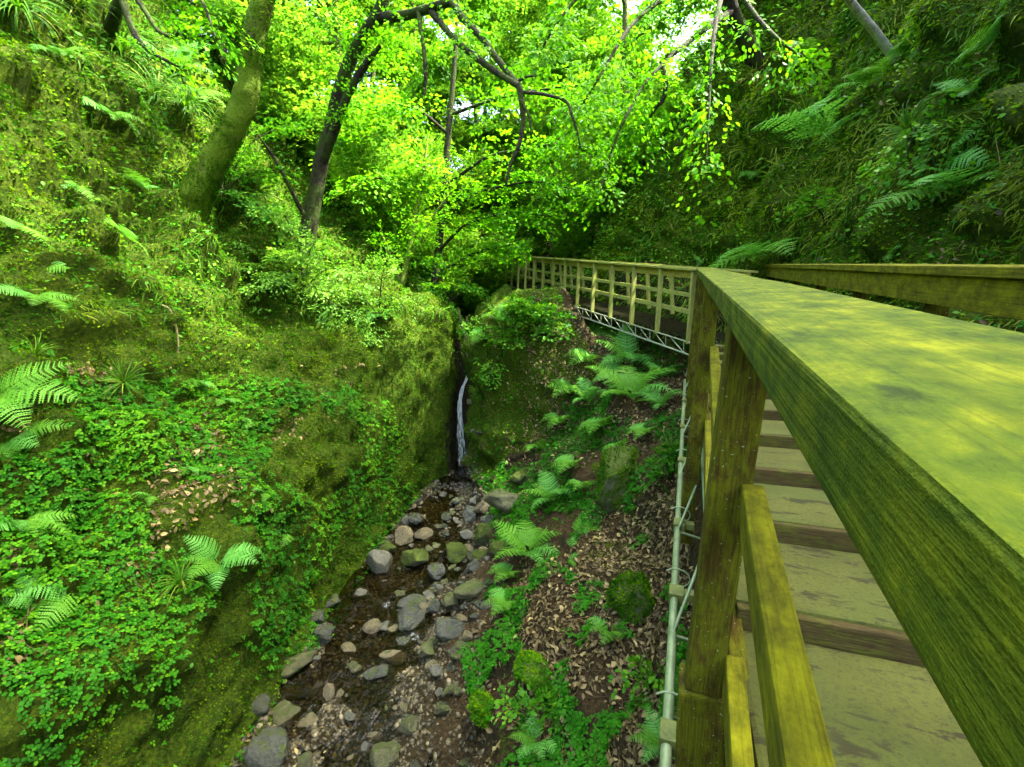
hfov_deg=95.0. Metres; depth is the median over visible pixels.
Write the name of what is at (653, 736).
fern
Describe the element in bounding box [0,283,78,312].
fern
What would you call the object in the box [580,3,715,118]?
understorey bush
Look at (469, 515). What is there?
stone
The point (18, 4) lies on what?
grass tuft
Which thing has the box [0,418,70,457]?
fern
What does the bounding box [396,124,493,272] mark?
understorey bush
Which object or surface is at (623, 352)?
fern
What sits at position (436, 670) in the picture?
stone
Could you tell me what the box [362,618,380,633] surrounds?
stone
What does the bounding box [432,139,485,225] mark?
understorey bush
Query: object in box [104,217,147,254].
fern
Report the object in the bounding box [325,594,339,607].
stone
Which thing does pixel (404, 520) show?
stone
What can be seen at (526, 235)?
understorey bush
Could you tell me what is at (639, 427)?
fern
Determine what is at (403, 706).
cobble
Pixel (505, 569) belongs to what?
fern
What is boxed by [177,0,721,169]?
sky
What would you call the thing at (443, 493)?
cobble
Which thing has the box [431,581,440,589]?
cobble
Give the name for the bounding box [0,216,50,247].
fern
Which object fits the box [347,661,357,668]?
cobble
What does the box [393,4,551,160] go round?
woodland tree
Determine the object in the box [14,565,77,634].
fern
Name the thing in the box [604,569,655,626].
boulder
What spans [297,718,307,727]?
cobble
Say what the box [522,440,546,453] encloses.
fern
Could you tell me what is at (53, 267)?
fern
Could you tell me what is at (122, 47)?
grass tuft
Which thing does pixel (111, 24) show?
overhanging tree
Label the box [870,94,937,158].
grass tuft
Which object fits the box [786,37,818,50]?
fern
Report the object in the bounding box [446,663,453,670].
cobble
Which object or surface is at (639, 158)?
understorey bush
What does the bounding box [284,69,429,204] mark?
understorey bush
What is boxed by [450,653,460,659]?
cobble
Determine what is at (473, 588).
stone
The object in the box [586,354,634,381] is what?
fern
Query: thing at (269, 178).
shrub
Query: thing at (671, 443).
grass tuft
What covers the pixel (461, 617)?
cobble
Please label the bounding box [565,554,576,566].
fern
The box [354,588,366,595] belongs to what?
stone
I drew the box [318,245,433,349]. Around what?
shrub
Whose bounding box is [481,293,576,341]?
shrub
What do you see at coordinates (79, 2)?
grass tuft
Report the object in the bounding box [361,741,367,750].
cobble
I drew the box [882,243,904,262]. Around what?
fern
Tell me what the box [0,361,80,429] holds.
fern
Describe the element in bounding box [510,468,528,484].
stone
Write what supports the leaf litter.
on the terrain at (222, 630)
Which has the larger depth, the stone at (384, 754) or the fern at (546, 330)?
the fern at (546, 330)
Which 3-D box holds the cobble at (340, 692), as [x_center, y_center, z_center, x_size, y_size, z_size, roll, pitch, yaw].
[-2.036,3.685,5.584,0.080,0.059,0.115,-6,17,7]
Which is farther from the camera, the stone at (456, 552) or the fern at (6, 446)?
the stone at (456, 552)
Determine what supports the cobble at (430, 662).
on the terrain at (222, 630)
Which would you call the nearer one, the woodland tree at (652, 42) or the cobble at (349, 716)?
the cobble at (349, 716)
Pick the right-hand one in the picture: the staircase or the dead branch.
the staircase
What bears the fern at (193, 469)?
on the terrain at (222, 630)
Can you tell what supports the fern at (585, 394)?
on the terrain at (222, 630)
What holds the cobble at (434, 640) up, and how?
on the terrain at (222, 630)
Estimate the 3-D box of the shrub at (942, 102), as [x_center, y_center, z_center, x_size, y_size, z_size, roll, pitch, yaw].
[4.061,-2.206,4.687,1.124,1.052,1.010,3,7,23]
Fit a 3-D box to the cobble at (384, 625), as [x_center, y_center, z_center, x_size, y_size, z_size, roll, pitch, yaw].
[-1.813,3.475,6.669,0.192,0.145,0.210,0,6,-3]
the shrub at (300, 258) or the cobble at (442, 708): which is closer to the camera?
the cobble at (442, 708)
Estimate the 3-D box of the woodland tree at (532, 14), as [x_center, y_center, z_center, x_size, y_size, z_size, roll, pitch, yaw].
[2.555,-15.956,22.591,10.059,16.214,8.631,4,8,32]
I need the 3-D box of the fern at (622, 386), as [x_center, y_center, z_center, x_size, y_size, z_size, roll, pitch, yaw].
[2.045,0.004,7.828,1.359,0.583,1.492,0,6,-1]
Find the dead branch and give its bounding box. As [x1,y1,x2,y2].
[161,304,178,369]
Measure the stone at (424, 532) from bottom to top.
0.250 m
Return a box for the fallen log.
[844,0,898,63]
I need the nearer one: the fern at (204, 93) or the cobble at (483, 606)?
the cobble at (483, 606)
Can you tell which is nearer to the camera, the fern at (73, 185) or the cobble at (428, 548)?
the fern at (73, 185)
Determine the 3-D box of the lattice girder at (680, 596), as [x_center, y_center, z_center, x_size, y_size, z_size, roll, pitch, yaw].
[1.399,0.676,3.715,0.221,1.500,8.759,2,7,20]
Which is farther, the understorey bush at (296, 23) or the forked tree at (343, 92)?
the understorey bush at (296, 23)
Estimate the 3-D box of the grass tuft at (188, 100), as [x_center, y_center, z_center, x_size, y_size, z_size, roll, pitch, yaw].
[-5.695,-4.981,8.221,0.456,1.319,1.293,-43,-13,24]
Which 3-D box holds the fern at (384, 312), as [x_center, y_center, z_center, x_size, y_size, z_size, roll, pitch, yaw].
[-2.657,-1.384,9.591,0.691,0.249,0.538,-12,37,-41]
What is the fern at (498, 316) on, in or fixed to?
on the terrain at (222, 630)
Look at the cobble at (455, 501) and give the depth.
9.66 m
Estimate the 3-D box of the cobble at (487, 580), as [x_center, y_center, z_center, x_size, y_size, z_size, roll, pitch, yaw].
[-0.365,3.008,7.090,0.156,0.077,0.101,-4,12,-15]
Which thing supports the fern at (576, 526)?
on the terrain at (222, 630)
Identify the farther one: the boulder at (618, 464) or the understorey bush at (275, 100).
the understorey bush at (275, 100)
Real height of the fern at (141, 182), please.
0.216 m
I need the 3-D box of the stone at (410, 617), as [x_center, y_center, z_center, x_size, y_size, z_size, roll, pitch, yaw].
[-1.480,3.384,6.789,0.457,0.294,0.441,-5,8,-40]
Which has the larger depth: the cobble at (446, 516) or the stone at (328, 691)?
the cobble at (446, 516)
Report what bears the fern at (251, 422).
on the terrain at (222, 630)
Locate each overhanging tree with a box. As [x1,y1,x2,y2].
[103,0,264,104]
[502,0,833,230]
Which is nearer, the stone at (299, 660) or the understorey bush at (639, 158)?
the stone at (299, 660)
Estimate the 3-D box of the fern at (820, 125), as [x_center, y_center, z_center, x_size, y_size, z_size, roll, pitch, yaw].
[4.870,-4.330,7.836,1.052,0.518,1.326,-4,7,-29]
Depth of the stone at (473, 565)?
7.33 m
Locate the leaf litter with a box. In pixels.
[0,3,1023,766]
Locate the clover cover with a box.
[0,2,1023,766]
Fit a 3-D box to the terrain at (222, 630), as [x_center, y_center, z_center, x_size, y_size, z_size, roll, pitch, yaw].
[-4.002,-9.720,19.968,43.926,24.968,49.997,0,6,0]
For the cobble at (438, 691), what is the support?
on the terrain at (222, 630)
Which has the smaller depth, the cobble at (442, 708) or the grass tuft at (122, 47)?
the cobble at (442, 708)
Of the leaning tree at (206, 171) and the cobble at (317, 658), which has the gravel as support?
the cobble at (317, 658)
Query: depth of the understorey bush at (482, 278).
17.11 m
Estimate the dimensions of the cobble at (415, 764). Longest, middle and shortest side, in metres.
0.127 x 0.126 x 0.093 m
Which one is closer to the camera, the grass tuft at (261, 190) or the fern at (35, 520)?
the fern at (35, 520)
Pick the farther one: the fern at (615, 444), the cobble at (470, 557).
the cobble at (470, 557)
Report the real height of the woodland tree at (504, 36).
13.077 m
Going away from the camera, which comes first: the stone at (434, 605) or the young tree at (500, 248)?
the stone at (434, 605)
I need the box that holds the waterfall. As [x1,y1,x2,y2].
[457,376,467,462]
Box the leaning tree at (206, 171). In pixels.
[173,0,279,221]
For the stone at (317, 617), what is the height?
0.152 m
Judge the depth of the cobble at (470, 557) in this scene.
8.09 m
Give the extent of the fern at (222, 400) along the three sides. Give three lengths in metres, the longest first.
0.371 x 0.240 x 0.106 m
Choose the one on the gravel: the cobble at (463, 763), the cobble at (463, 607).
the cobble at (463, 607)
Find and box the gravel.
[230,438,509,766]
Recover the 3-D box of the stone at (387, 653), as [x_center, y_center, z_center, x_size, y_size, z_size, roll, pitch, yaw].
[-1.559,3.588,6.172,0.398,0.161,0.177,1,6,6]
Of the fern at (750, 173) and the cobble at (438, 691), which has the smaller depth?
the cobble at (438, 691)
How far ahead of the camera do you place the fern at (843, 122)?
7.31 m
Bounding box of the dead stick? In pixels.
[457,308,466,340]
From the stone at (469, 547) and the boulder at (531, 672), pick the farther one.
the stone at (469, 547)
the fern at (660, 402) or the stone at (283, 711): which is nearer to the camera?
the stone at (283, 711)
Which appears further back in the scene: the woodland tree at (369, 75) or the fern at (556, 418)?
the woodland tree at (369, 75)
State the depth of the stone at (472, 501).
9.38 m
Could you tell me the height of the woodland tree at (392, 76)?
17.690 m
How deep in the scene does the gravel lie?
5.37 m
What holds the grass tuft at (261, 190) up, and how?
on the terrain at (222, 630)
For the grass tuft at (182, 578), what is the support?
on the terrain at (222, 630)
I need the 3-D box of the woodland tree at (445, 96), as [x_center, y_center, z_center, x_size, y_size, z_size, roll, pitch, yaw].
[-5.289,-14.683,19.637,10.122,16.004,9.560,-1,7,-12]
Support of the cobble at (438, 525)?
on the gravel
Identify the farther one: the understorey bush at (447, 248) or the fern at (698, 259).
the understorey bush at (447, 248)
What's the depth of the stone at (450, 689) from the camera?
5.27 m
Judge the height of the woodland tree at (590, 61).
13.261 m
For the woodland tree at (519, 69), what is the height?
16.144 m
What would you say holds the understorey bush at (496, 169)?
on the terrain at (222, 630)
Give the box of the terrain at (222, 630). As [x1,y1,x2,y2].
[0,0,1023,766]
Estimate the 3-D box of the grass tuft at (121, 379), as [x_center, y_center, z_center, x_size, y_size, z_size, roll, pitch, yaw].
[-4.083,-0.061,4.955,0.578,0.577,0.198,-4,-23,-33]
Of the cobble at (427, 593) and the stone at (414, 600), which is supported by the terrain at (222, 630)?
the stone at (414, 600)
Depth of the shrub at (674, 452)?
5.86 m
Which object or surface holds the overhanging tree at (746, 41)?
on the terrain at (222, 630)
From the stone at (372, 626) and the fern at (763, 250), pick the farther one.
the fern at (763, 250)
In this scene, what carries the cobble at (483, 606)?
on the terrain at (222, 630)
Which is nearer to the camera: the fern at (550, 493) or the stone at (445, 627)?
the stone at (445, 627)
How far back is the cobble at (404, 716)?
5.21 m
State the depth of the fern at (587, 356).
9.58 m
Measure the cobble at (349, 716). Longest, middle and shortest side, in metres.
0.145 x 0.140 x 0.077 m
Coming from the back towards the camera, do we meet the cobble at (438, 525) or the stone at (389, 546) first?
the cobble at (438, 525)
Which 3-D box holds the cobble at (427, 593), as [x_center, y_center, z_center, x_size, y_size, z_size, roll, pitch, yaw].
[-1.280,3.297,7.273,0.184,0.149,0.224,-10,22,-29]
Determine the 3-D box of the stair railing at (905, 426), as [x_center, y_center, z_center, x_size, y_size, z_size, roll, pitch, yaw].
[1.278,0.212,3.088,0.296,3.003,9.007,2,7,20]
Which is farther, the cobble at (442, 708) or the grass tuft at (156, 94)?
the grass tuft at (156, 94)
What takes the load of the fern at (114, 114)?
on the terrain at (222, 630)
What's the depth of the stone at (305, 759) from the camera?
4.70 m
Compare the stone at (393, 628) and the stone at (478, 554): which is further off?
the stone at (478, 554)
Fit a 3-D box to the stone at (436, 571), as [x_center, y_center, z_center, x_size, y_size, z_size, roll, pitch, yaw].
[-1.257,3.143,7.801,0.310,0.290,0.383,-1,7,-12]
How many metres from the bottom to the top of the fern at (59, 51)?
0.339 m
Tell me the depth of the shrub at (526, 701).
4.13 m
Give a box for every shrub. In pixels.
[194,110,313,231]
[218,201,375,330]
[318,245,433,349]
[405,247,491,303]
[456,299,534,390]
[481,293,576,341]
[490,680,572,760]
[607,652,664,709]
[643,442,686,493]
[774,184,845,225]
[855,93,989,208]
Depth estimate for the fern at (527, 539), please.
7.07 m
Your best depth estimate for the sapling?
11.46 m
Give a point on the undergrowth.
(324, 210)
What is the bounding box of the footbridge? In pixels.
[494,255,757,343]
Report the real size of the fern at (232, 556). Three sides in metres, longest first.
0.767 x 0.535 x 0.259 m
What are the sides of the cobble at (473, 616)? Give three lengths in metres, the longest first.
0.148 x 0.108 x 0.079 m
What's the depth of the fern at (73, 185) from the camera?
5.81 m
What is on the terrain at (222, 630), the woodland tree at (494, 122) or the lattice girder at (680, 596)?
the woodland tree at (494, 122)
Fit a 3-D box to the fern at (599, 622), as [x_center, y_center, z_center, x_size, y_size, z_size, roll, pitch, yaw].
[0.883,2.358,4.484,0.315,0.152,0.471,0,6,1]
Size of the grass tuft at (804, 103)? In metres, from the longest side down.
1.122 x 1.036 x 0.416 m
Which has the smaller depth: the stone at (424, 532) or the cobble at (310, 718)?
the cobble at (310, 718)
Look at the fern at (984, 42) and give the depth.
4.05 m
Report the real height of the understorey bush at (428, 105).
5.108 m
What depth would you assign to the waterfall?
12.02 m
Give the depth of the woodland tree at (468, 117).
24.06 m
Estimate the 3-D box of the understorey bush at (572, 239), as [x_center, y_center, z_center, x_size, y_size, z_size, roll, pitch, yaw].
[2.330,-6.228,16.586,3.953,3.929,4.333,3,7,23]
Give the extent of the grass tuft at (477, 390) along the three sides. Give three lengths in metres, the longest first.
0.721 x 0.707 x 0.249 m
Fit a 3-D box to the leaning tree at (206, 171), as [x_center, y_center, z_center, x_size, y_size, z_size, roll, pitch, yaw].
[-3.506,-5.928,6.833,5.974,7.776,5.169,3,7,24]
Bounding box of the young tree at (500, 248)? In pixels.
[323,0,642,294]
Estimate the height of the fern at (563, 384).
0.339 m
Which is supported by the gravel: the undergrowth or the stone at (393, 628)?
the stone at (393, 628)
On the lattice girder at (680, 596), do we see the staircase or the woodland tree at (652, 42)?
the staircase
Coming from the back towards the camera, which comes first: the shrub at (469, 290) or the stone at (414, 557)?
the shrub at (469, 290)
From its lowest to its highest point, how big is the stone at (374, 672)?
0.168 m
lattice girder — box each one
[499,283,689,355]
[656,372,725,766]
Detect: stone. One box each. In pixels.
[244,726,290,766]
[252,693,271,715]
[272,700,300,725]
[281,647,317,678]
[297,751,312,766]
[311,609,323,623]
[313,622,333,645]
[323,683,334,700]
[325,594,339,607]
[341,642,355,651]
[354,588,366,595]
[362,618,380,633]
[362,664,387,679]
[366,549,392,573]
[367,731,378,736]
[369,740,399,766]
[377,540,395,553]
[379,649,400,657]
[387,624,397,631]
[395,526,413,544]
[396,636,409,644]
[398,594,426,608]
[398,605,424,630]
[400,548,428,566]
[402,515,408,525]
[408,513,421,524]
[414,527,433,538]
[419,640,433,658]
[426,597,440,612]
[427,563,445,579]
[430,664,442,676]
[434,617,463,642]
[441,592,458,608]
[442,681,457,696]
[445,541,468,563]
[453,578,486,598]
[460,529,472,538]
[463,505,476,522]
[464,544,473,550]
[466,558,480,572]
[469,495,476,505]
[472,549,486,559]
[473,497,489,513]
[474,522,494,545]
[483,488,519,513]
[484,514,496,522]
[488,540,506,554]
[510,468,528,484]
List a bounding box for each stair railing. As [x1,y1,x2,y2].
[675,268,1023,766]
[764,264,1023,320]
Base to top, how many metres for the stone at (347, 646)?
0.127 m
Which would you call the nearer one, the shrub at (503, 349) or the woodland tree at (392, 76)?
the shrub at (503, 349)
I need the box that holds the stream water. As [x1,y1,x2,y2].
[273,462,472,766]
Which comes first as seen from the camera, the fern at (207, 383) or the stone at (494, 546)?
the fern at (207, 383)
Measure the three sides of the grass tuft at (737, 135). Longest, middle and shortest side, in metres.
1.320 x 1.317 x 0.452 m
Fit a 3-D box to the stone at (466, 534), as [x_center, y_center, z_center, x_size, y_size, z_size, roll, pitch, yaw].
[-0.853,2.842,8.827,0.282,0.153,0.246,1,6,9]
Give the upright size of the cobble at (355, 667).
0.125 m
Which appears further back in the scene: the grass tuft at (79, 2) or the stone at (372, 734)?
the grass tuft at (79, 2)
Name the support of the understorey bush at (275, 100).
on the terrain at (222, 630)
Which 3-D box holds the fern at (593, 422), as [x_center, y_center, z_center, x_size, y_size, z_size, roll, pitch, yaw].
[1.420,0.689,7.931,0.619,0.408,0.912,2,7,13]
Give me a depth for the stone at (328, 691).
5.52 m
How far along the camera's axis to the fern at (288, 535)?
5.77 m
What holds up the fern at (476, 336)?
on the terrain at (222, 630)
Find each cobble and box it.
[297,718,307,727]
[304,712,316,725]
[313,655,320,660]
[337,688,343,696]
[343,710,355,720]
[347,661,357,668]
[349,663,361,672]
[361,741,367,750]
[380,621,389,630]
[394,590,404,595]
[399,715,419,734]
[400,702,406,710]
[401,714,412,719]
[410,762,420,766]
[419,602,427,613]
[423,590,434,598]
[425,545,433,550]
[425,659,437,669]
[427,638,437,643]
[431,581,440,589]
[432,542,440,547]
[434,524,442,527]
[434,700,450,714]
[435,687,442,696]
[439,491,446,496]
[441,512,451,521]
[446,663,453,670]
[449,646,455,653]
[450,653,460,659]
[451,498,459,505]
[452,687,461,695]
[455,614,466,621]
[455,641,467,648]
[459,757,468,766]
[460,604,468,610]
[461,630,472,641]
[467,554,473,560]
[469,612,477,619]
[473,599,481,607]
[479,600,491,609]
[483,579,492,584]
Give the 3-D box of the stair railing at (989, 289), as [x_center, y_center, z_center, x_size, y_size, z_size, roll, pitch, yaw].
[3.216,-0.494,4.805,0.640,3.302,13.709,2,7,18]
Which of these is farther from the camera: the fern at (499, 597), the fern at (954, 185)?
the fern at (499, 597)
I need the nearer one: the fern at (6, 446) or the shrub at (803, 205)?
the fern at (6, 446)
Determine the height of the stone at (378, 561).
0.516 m
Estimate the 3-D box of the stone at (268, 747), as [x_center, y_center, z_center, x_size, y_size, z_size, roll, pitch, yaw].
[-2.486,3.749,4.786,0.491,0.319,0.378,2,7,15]
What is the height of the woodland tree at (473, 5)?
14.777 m
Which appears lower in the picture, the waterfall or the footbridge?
the waterfall
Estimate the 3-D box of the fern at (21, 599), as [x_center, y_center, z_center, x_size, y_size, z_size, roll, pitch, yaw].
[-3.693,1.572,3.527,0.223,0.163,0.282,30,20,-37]
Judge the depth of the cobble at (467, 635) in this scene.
5.99 m
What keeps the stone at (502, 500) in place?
on the terrain at (222, 630)
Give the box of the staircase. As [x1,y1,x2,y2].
[706,345,982,766]
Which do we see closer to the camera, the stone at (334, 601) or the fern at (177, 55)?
the stone at (334, 601)
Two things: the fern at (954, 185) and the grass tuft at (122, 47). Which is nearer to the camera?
the fern at (954, 185)
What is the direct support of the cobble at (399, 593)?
on the gravel
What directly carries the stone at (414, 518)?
on the terrain at (222, 630)
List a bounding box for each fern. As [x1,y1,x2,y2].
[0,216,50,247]
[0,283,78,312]
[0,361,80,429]
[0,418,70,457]
[0,508,76,538]
[3,572,38,608]
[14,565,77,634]
[29,44,86,61]
[46,261,69,272]
[63,180,94,202]
[81,95,143,132]
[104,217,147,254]
[117,166,158,189]
[123,35,213,73]
[131,492,158,505]
[171,81,227,106]
[177,464,203,475]
[182,534,262,590]
[186,377,217,391]
[216,398,242,404]
[240,418,253,429]
[252,487,270,500]
[278,526,293,547]
[366,308,397,319]
[468,328,485,345]
[481,302,511,327]
[484,587,513,615]
[488,562,520,581]
[491,519,561,562]
[510,709,555,759]
[518,470,573,508]
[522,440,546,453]
[528,324,556,336]
[540,412,570,428]
[545,378,584,397]
[552,453,582,474]
[563,348,601,365]
[565,479,592,491]
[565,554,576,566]
[566,511,600,546]
[567,377,605,403]
[578,415,612,435]
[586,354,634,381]
[587,615,620,644]
[590,365,679,401]
[594,324,653,365]
[600,438,628,453]
[626,705,674,763]
[628,423,656,439]
[636,388,682,410]
[647,362,682,377]
[692,253,706,265]
[709,235,799,267]
[738,165,767,177]
[750,90,850,141]
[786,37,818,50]
[818,110,868,145]
[826,55,891,99]
[860,166,999,222]
[880,30,915,64]
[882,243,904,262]
[919,121,994,171]
[929,67,1001,96]
[946,0,1012,70]
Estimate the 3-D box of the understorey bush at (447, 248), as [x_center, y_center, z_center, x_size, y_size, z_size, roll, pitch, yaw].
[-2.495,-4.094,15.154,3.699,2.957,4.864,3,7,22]
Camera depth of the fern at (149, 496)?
4.56 m
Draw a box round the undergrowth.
[0,0,1022,766]
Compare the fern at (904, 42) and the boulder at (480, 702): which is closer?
the boulder at (480, 702)
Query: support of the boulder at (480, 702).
on the terrain at (222, 630)
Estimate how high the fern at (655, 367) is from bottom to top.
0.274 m
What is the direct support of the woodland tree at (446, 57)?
on the terrain at (222, 630)
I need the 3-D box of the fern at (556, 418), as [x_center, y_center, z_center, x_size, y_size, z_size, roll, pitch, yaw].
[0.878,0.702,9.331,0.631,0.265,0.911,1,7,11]
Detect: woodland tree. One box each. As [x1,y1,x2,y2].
[163,0,370,66]
[179,0,467,161]
[233,0,498,114]
[306,0,528,206]
[313,0,494,176]
[319,0,455,169]
[393,2,594,170]
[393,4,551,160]
[397,4,553,246]
[433,8,577,164]
[443,1,599,153]
[446,0,634,251]
[454,1,613,126]
[455,0,662,172]
[500,0,721,168]
[591,0,707,91]
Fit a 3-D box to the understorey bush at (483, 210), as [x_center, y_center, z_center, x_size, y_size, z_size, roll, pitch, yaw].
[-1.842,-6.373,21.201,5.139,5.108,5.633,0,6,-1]
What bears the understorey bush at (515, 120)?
on the terrain at (222, 630)
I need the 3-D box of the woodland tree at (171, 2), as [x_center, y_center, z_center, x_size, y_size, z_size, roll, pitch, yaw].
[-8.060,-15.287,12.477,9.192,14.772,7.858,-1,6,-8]
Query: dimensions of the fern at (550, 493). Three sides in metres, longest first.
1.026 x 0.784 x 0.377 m
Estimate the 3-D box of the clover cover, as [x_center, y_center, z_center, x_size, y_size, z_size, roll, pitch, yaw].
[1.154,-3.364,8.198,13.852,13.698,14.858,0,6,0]
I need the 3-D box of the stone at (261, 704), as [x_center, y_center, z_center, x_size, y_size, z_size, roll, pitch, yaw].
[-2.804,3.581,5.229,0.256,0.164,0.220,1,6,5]
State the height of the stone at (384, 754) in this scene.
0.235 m
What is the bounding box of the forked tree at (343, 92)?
[257,0,623,275]
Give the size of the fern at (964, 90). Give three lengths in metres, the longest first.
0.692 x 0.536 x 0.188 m
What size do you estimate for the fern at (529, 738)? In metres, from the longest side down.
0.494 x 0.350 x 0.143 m
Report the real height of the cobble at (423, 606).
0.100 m
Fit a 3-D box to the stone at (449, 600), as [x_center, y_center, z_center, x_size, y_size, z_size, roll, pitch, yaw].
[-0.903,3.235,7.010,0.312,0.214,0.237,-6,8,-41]
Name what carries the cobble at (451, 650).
on the gravel
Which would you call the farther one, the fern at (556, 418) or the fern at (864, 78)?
the fern at (556, 418)
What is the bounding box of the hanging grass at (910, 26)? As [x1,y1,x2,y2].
[0,0,1023,344]
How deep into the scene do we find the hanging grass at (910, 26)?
7.61 m
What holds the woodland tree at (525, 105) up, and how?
on the terrain at (222, 630)
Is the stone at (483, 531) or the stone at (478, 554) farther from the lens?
the stone at (483, 531)
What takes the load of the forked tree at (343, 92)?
on the terrain at (222, 630)
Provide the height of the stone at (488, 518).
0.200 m
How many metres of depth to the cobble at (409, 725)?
5.02 m
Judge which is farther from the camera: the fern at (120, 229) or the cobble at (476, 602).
the cobble at (476, 602)
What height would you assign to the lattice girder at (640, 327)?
2.662 m
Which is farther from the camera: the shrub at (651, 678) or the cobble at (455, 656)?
the cobble at (455, 656)
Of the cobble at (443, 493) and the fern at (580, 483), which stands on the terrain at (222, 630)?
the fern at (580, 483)
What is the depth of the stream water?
6.29 m
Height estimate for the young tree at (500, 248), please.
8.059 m
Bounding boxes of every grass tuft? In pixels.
[0,0,71,43]
[12,332,63,355]
[62,0,121,24]
[88,356,154,403]
[101,23,165,67]
[117,55,198,122]
[141,73,220,127]
[144,555,218,609]
[248,162,283,210]
[466,382,484,403]
[653,432,679,456]
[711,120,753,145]
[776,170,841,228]
[780,79,833,126]
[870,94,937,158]
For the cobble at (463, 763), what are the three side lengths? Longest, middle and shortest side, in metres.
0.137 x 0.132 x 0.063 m
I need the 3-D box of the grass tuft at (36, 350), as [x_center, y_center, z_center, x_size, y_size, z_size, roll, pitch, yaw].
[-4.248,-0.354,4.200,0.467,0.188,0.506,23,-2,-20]
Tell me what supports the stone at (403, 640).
on the terrain at (222, 630)
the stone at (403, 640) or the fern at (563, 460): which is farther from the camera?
the fern at (563, 460)
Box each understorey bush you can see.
[184,0,354,69]
[194,0,359,145]
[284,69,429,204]
[308,86,456,261]
[313,52,433,166]
[395,205,504,296]
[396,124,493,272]
[415,230,537,319]
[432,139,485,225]
[437,127,546,218]
[446,169,526,282]
[453,111,594,266]
[489,84,595,223]
[521,133,615,258]
[564,61,704,185]
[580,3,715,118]
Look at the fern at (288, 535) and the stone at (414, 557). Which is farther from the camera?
the stone at (414, 557)
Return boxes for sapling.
[358,124,478,287]
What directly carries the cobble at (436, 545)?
on the gravel
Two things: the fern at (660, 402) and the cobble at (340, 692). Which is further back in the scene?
the fern at (660, 402)
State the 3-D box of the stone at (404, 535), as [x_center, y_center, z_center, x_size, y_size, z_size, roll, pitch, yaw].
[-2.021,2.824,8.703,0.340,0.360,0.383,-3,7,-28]
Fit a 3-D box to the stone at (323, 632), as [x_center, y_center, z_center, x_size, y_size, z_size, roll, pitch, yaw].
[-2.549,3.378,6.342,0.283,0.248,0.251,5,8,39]
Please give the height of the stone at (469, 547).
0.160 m
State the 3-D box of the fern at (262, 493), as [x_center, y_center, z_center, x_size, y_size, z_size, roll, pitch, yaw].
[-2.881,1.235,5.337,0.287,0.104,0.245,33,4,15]
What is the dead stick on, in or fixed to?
on the terrain at (222, 630)
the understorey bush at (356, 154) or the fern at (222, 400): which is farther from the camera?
the understorey bush at (356, 154)
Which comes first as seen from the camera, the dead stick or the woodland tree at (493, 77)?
the dead stick
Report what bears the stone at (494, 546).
on the terrain at (222, 630)
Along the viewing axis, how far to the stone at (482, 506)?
9.02 m
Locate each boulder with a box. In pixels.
[466,688,493,728]
[512,649,557,699]
[595,443,641,511]
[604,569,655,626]
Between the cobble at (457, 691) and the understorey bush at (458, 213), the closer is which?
the cobble at (457, 691)
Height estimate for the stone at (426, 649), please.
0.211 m
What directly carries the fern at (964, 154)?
on the terrain at (222, 630)

